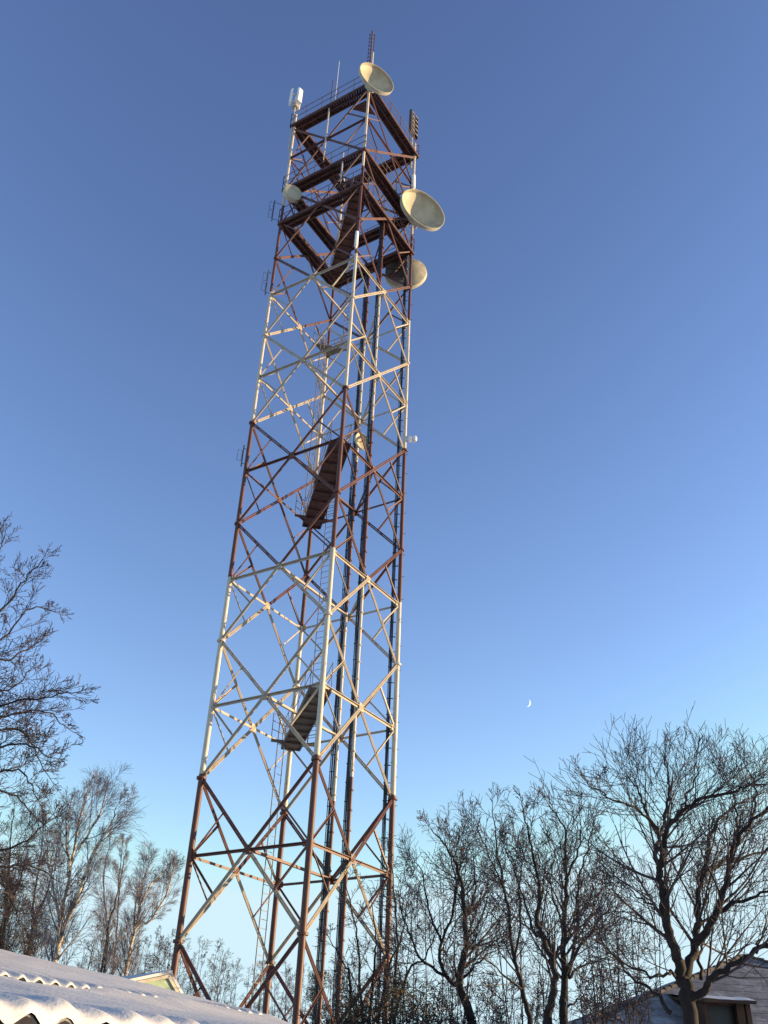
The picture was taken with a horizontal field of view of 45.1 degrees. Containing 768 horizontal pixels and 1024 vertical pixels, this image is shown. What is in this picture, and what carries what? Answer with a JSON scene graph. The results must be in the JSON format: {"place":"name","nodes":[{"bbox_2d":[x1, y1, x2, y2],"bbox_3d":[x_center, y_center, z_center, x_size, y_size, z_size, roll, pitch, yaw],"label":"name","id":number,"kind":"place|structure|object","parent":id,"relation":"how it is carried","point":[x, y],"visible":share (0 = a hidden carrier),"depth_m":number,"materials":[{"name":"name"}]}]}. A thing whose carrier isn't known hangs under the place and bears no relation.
{"place":"outdoors","nodes":[
{"label":"outdoors","id":0,"kind":"place"},
{"bbox_2d":[120,970,183,993],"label":"house","id":1,"kind":"structure","parent":0,"point":[165,979],"depth_m":21.14,"materials":[{"name":"green paint"}]},
{"bbox_2d":[297,959,466,1023],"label":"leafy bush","id":2,"kind":"object","parent":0,"point":[411,1013],"visible":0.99,"depth_m":20.54,"materials":[{"name":"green plant"}]},
{"bbox_2d":[0,0,767,1023],"label":"sky","id":3,"kind":"structure","parent":0,"point":[585,541],"materials":[{"name":"blue"}]},
{"label":"ground","id":4,"kind":"structure","parent":0,"visible":0},
{"bbox_2d":[0,788,35,950],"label":"bare tree","id":5,"kind":"object","parent":4,"relation":"on","point":[9,844],"visible":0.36,"depth_m":42.29,"materials":[{"name":"brown plant"}]},
{"bbox_2d":[0,845,56,958],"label":"bare shrub","id":6,"kind":"object","parent":4,"relation":"on","point":[30,943],"visible":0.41,"depth_m":39.24,"materials":[{"name":"brown plant"}]},
{"bbox_2d":[11,800,70,957],"bbox_3d":[-17.474,20.981,44.203,4.247,15.119,2.915,-8,-35,16],"label":"birch tree","id":7,"kind":"object","parent":4,"relation":"on","point":[31,881],"visible":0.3,"depth_m":45.67,"materials":[{"name":"brown plant"}]},
{"bbox_2d":[0,512,100,944],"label":"bare tree","id":8,"kind":"object","parent":4,"relation":"on","point":[7,858],"visible":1,"depth_m":9.89,"materials":[{"name":"brown plant"}]},
{"bbox_2d":[16,916,115,973],"bbox_3d":[-14.334,22.015,40.047,5.129,9.092,4.749,5,-33,-4],"label":"bare shrub","id":9,"kind":"object","parent":4,"relation":"on","point":[92,957],"visible":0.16,"depth_m":41.32,"materials":[{"name":"brown plant"}]},
{"bbox_2d":[15,761,146,963],"bbox_3d":[-11.656,15.651,34.141,6.458,13.490,3.274,-18,-38,28],"label":"birch tree","id":10,"kind":"object","parent":4,"relation":"on","point":[60,915],"visible":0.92,"depth_m":35.47,"materials":[{"name":"brown plant"}]},
{"bbox_2d":[84,827,139,974],"bbox_3d":[-14.496,22.586,45.975,4.074,14.581,2.882,-17,-38,27],"label":"birch tree","id":11,"kind":"object","parent":4,"relation":"on","point":[104,966],"visible":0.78,"depth_m":47.24,"materials":[{"name":"brown plant"}]},
{"bbox_2d":[108,834,138,975],"bbox_3d":[-14.215,23.928,47.947,2.255,14.503,1.937,-13,-36,23],"label":"birch tree","id":12,"kind":"object","parent":4,"relation":"on","point":[121,871],"visible":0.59,"depth_m":50.15,"materials":[{"name":"brown plant"}]},
{"bbox_2d":[96,840,185,975],"bbox_3d":[-10.268,19.707,38.938,3.658,12.040,3.155,-7,-34,14],"label":"birch tree","id":13,"kind":"object","parent":4,"relation":"on","point":[136,924],"visible":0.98,"depth_m":40.16,"materials":[{"name":"brown plant"}]},
{"bbox_2d":[0,949,290,1023],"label":"shed","id":14,"kind":"structure","parent":4,"relation":"on","point":[34,990],"depth_m":5.14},
{"bbox_2d":[131,924,180,986],"bbox_3d":[-10.774,23.096,41.316,3.483,8.924,3.750,23,-38,-28],"label":"bare shrub","id":15,"kind":"object","parent":4,"relation":"on","point":[155,957],"visible":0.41,"depth_m":42.72,"materials":[{"name":"brown plant"}]},
{"bbox_2d":[154,930,236,1004],"bbox_3d":[-8.840,24.477,43.298,5.268,8.919,4.207,23,-38,-28],"label":"bare shrub","id":16,"kind":"object","parent":4,"relation":"on","point":[190,989],"visible":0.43,"depth_m":44.53,"materials":[{"name":"brown plant"}]},
{"bbox_2d":[223,958,266,1012],"bbox_3d":[-7.545,27.584,47.615,3.624,8.519,4.191,5,-33,-4],"label":"bare shrub","id":17,"kind":"object","parent":4,"relation":"on","point":[255,977],"visible":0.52,"depth_m":48.82,"materials":[{"name":"brown plant"}]},
{"bbox_2d":[257,956,313,1022],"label":"bare shrub","id":18,"kind":"object","parent":4,"relation":"on","point":[282,997],"visible":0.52,"depth_m":49.54,"materials":[{"name":"brown plant"}]},
{"bbox_2d":[171,76,418,1023],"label":"lattice tower","id":19,"kind":"structure","parent":4,"relation":"on","point":[356,196],"depth_m":43.48,"materials":[{"name":"metal"}]},
{"bbox_2d":[237,445,244,466],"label":"dipole antenna","id":20,"kind":"object","parent":19,"relation":"attached to","point":[242,455],"visible":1,"depth_m":45.73,"materials":[{"name":"metal"}]},
{"bbox_2d":[261,270,271,294],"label":"dipole antenna","id":21,"kind":"object","parent":19,"relation":"attached to","point":[266,282],"visible":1,"depth_m":52.35,"materials":[{"name":"metal"}]},
{"bbox_2d":[268,200,281,220],"bbox_3d":[-6.522,-18.101,55.690,0.818,1.900,0.058,14,-35,-17],"label":"dipole antenna","id":22,"kind":"object","parent":19,"relation":"attached to","point":[274,202],"visible":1,"depth_m":55.61,"materials":[{"name":"metal"}]},
{"bbox_2d":[283,184,301,202],"bbox_3d":[-5.524,-19.351,56.044,1.221,2.142,1.351,5,-33,-4],"label":"dish antenna","id":23,"kind":"object","parent":19,"relation":"attached to","point":[292,193],"visible":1,"depth_m":55.30,"materials":[{"name":"paint"}]},
{"bbox_2d":[288,87,302,152],"bbox_3d":[-6.010,-25.584,60.694,0.859,6.373,0.888,5,-33,-4],"label":"sector antenna","id":24,"kind":"object","parent":19,"relation":"attached to","point":[296,104],"visible":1,"depth_m":61.56,"materials":[{"name":"white plastic"}]},
{"bbox_2d":[323,108,329,161],"bbox_3d":[-3.592,-23.461,57.669,0.110,5.208,0.357,5,-33,-4],"label":"pole antenna","id":25,"kind":"object","parent":19,"relation":"attached to","point":[326,133],"visible":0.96,"depth_m":57.50,"materials":[{"name":"grey metal"}]},
{"bbox_2d":[340,152,343,183],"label":"pole antenna","id":26,"kind":"object","parent":19,"relation":"attached to","point":[341,168],"visible":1,"depth_m":54.44,"materials":[{"name":"grey metal"}]},
{"bbox_2d":[354,231,358,249],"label":"pole antenna","id":27,"kind":"object","parent":19,"relation":"attached to","point":[356,239],"visible":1,"depth_m":49.54,"materials":[{"name":"white plastic"}]},
{"bbox_2d":[354,433,367,449],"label":"dish antenna","id":28,"kind":"object","parent":19,"relation":"attached to","point":[358,441],"visible":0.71,"depth_m":49.48,"materials":[{"name":"paint"}]},
{"bbox_2d":[367,30,374,62],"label":"mast antenna","id":29,"kind":"object","parent":19,"relation":"attached to","point":[371,49],"visible":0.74,"depth_m":60.45,"materials":[{"name":"metal"}]},
{"bbox_2d":[358,52,393,94],"bbox_3d":[-0.668,-27.606,57.919,2.420,5.364,1.111,20,-37,-25],"label":"dish antenna","id":30,"kind":"object","parent":19,"relation":"attached to","point":[376,79],"visible":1,"depth_m":57.35,"materials":[{"name":"paint"}]},
{"bbox_2d":[385,257,426,288],"bbox_3d":[1.250,-14.754,57.264,2.678,4.544,2.041,-2,-33,6],"label":"dish antenna","id":31,"kind":"object","parent":19,"relation":"attached to","point":[419,273],"visible":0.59,"depth_m":57.76,"materials":[{"name":"metal"}]},
{"bbox_2d":[406,435,416,442],"bbox_3d":[1.421,-3.878,48.818,0.651,0.425,0.249,5,-33,-4],"label":"warning lamp","id":32,"kind":"object","parent":19,"relation":"attached to","point":[411,439],"visible":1,"depth_m":48.72,"materials":[{"name":"white plastic"}]},
{"bbox_2d":[409,109,417,168],"bbox_3d":[1.945,-25.294,62.855,0.355,5.743,0.830,-19,-39,29],"label":"panel antenna","id":33,"kind":"object","parent":19,"relation":"attached to","point":[413,124],"visible":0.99,"depth_m":63.50,"materials":[{"name":"metal"}]},
{"bbox_2d":[411,174,415,188],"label":"pole antenna","id":34,"kind":"object","parent":19,"relation":"attached to","point":[413,184],"visible":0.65,"depth_m":59.81,"materials":[{"name":"white plastic"}]},
{"bbox_2d":[400,189,444,230],"bbox_3d":[2.023,-18.770,57.645,3.090,4.484,1.687,19,-37,-24],"label":"dish antenna","id":35,"kind":"object","parent":19,"relation":"attached to","point":[421,210],"visible":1,"depth_m":57.44,"materials":[{"name":"paint"}]},
{"bbox_2d":[302,970,331,1022],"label":"bare shrub","id":36,"kind":"object","parent":4,"relation":"on","point":[313,980],"visible":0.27,"depth_m":55.35,"materials":[{"name":"brown plant"}]},
{"bbox_2d":[309,951,367,1023],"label":"bare shrub","id":37,"kind":"object","parent":4,"relation":"on","point":[331,981],"visible":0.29,"depth_m":47.58,"materials":[{"name":"brown plant"}]},
{"bbox_2d":[314,832,455,1023],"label":"bare shrub","id":38,"kind":"object","parent":4,"relation":"on","point":[353,921],"visible":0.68,"depth_m":24.95,"materials":[{"name":"brown plant"}]},
{"bbox_2d":[362,863,493,1023],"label":"bare shrub","id":39,"kind":"object","parent":4,"relation":"on","point":[426,976],"visible":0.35,"depth_m":27.54,"materials":[{"name":"brown plant"}]},
{"bbox_2d":[352,802,543,1023],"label":"bare tree","id":40,"kind":"object","parent":4,"relation":"on","point":[468,1010],"visible":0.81,"depth_m":23.43,"materials":[{"name":"brown plant"}]},
{"bbox_2d":[433,781,547,1023],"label":"bare tree","id":41,"kind":"object","parent":4,"relation":"on","point":[514,958],"visible":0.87,"depth_m":20.60,"materials":[{"name":"brown plant"}]},
{"bbox_2d":[433,964,556,1023],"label":"bare shrub","id":42,"kind":"object","parent":4,"relation":"on","point":[498,1010],"visible":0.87,"depth_m":22.33,"materials":[{"name":"brown plant"}]},
{"bbox_2d":[472,872,604,1023],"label":"bare shrub","id":43,"kind":"object","parent":4,"relation":"on","point":[527,979],"visible":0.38,"depth_m":28.87,"materials":[{"name":"brown plant"}]},
{"bbox_2d":[471,769,654,1023],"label":"bare tree","id":44,"kind":"object","parent":4,"relation":"on","point":[547,946],"visible":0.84,"depth_m":18.83,"materials":[{"name":"brown plant"}]},
{"bbox_2d":[572,959,658,1023],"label":"bare shrub","id":45,"kind":"object","parent":4,"relation":"on","point":[598,1013],"visible":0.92,"depth_m":17.01,"materials":[{"name":"brown plant"}]},
{"bbox_2d":[567,844,666,1020],"bbox_3d":[6.077,12.848,23.716,3.563,8.125,3.088,5,-33,-4],"label":"bare shrub","id":46,"kind":"object","parent":4,"relation":"on","point":[638,959],"visible":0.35,"depth_m":24.39,"materials":[{"name":"brown plant"}]},
{"bbox_2d":[523,703,767,1023],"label":"bare tree","id":47,"kind":"object","parent":4,"relation":"on","point":[682,976],"visible":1,"depth_m":12.52,"materials":[{"name":"brown plant"}]},
{"bbox_2d":[568,954,767,1023],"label":"house","id":48,"kind":"structure","parent":4,"relation":"on","point":[728,1000],"depth_m":22.06,"materials":[{"name":"tile"}]}
]}

